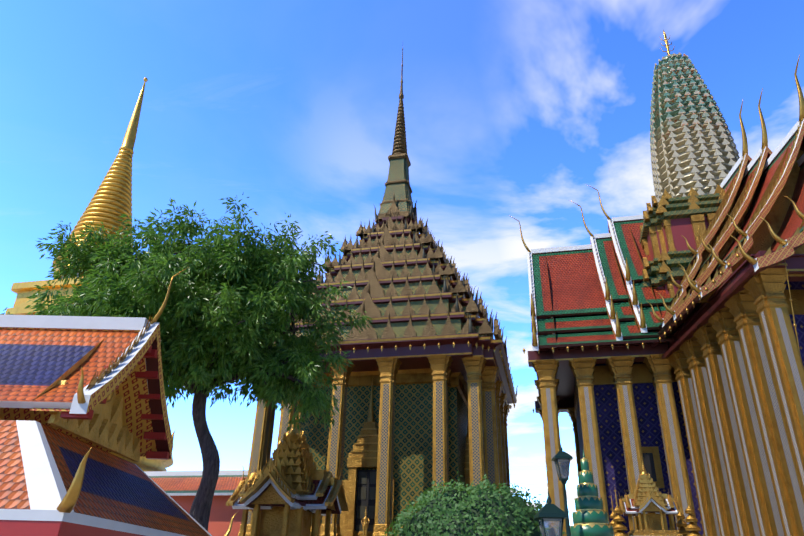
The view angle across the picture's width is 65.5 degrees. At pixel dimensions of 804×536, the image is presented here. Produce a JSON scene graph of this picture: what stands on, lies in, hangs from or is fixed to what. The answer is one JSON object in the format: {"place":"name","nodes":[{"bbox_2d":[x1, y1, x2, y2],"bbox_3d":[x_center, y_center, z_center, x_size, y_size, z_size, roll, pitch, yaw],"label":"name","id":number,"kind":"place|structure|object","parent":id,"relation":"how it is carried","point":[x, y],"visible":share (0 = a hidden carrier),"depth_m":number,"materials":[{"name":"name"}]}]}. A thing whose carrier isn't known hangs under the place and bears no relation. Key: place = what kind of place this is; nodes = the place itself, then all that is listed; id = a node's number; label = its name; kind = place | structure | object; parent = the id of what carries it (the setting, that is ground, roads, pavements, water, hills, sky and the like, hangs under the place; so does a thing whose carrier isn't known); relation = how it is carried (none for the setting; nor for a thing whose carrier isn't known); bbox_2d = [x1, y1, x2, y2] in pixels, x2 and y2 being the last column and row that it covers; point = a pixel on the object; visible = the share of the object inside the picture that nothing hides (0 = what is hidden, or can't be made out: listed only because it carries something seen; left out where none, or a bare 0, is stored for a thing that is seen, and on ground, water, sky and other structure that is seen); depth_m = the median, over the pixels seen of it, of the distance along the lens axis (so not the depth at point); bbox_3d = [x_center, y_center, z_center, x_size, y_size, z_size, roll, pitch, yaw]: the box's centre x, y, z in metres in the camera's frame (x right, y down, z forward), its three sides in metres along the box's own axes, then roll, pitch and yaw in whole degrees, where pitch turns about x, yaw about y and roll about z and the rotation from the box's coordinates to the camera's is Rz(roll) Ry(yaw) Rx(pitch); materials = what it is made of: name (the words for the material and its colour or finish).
{"place":"outdoors","nodes":[
{"label":"outdoors","id":0,"kind":"place"},
{"bbox_2d":[0,266,235,535],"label":"tiled-roof building","id":1,"kind":"structure","parent":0,"point":[81,397],"depth_m":12.52,"materials":[{"name":"orange tile"}]},
{"bbox_2d":[0,0,803,525],"label":"sky","id":2,"kind":"structure","parent":0,"point":[512,108],"materials":[{"name":"blue"}]},
{"bbox_2d":[383,471,567,535],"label":"bush","id":3,"kind":"object","parent":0,"point":[480,509],"visible":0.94,"depth_m":11.72,"materials":[{"name":"green plant"}]},
{"bbox_2d":[534,491,567,535],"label":"lamp","id":4,"kind":"object","parent":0,"point":[549,517],"visible":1,"depth_m":10.12,"materials":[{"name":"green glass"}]},
{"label":"terrace","id":5,"kind":"structure","parent":0,"visible":0},
{"bbox_2d":[5,77,172,470],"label":"chedi","id":6,"kind":"structure","parent":5,"relation":"on","point":[110,203],"depth_m":50.85,"materials":[{"name":"gold metal"}]},
{"bbox_2d":[2,194,373,530],"bbox_3d":[-7.512,3.620,21.685,12.470,13.318,9.451,1,-27,1],"label":"tree","id":7,"kind":"object","parent":5,"relation":"on","point":[224,319],"visible":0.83,"depth_m":21.00,"materials":[{"name":"green plant"}]},
{"bbox_2d":[144,470,247,535],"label":"building","id":8,"kind":"structure","parent":5,"relation":"on","point":[180,488],"depth_m":33.59,"materials":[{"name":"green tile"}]},
{"bbox_2d":[226,402,347,535],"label":"shrine","id":9,"kind":"object","parent":5,"relation":"on","point":[289,490],"visible":0.94,"depth_m":24.03,"materials":[{"name":"metal"}]},
{"bbox_2d":[238,48,517,535],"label":"mondop","id":10,"kind":"structure","parent":5,"relation":"on","point":[424,394],"depth_m":33.35,"materials":[{"name":"stone"}]},
{"bbox_2d":[361,509,369,535],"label":"statue","id":11,"kind":"object","parent":10,"relation":"on","point":[365,524],"visible":1,"depth_m":28.47,"materials":[{"name":"gold metal"}]},
{"bbox_2d":[551,443,572,535],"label":"lamp","id":12,"kind":"object","parent":5,"relation":"on","point":[561,459],"visible":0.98,"depth_m":16.47,"materials":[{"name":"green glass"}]},
{"bbox_2d":[570,450,613,535],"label":"phanom mak","id":13,"kind":"object","parent":5,"relation":"on","point":[590,516],"visible":1,"depth_m":16.41,"materials":[{"name":"ceramic"}]},
{"bbox_2d":[609,496,616,533],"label":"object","id":14,"kind":"object","parent":5,"relation":"on","point":[612,516],"visible":0.48,"depth_m":21.90,"materials":[{"name":"gold metal"}]},
{"bbox_2d":[613,484,628,535],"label":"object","id":15,"kind":"object","parent":5,"relation":"on","point":[619,527],"visible":0.98,"depth_m":20.18,"materials":[{"name":"gold metal"}]},
{"bbox_2d":[619,455,682,535],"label":"small shrine","id":16,"kind":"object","parent":5,"relation":"on","point":[648,505],"depth_m":20.67,"materials":[{"name":"gold metal"}]},
{"bbox_2d":[510,30,803,535],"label":"temple","id":17,"kind":"structure","parent":5,"relation":"on","point":[664,344],"depth_m":29.74,"materials":[{"name":"stone"}]},
{"bbox_2d":[676,492,688,535],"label":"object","id":18,"kind":"object","parent":5,"relation":"on","point":[681,523],"visible":0.85,"depth_m":21.37,"materials":[{"name":"gold metal"}]},
{"bbox_2d":[685,486,701,535],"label":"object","id":19,"kind":"object","parent":5,"relation":"on","point":[692,527],"visible":1,"depth_m":19.72,"materials":[{"name":"gold metal"}]},
{"bbox_2d":[784,261,800,355],"bbox_3d":[13.577,5.716,20.227,1.800,12.504,3.371,1,-27,1],"label":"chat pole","id":20,"kind":"object","parent":5,"relation":"on","point":[794,324],"visible":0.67,"depth_m":21.15,"materials":[{"name":"gold metal"}]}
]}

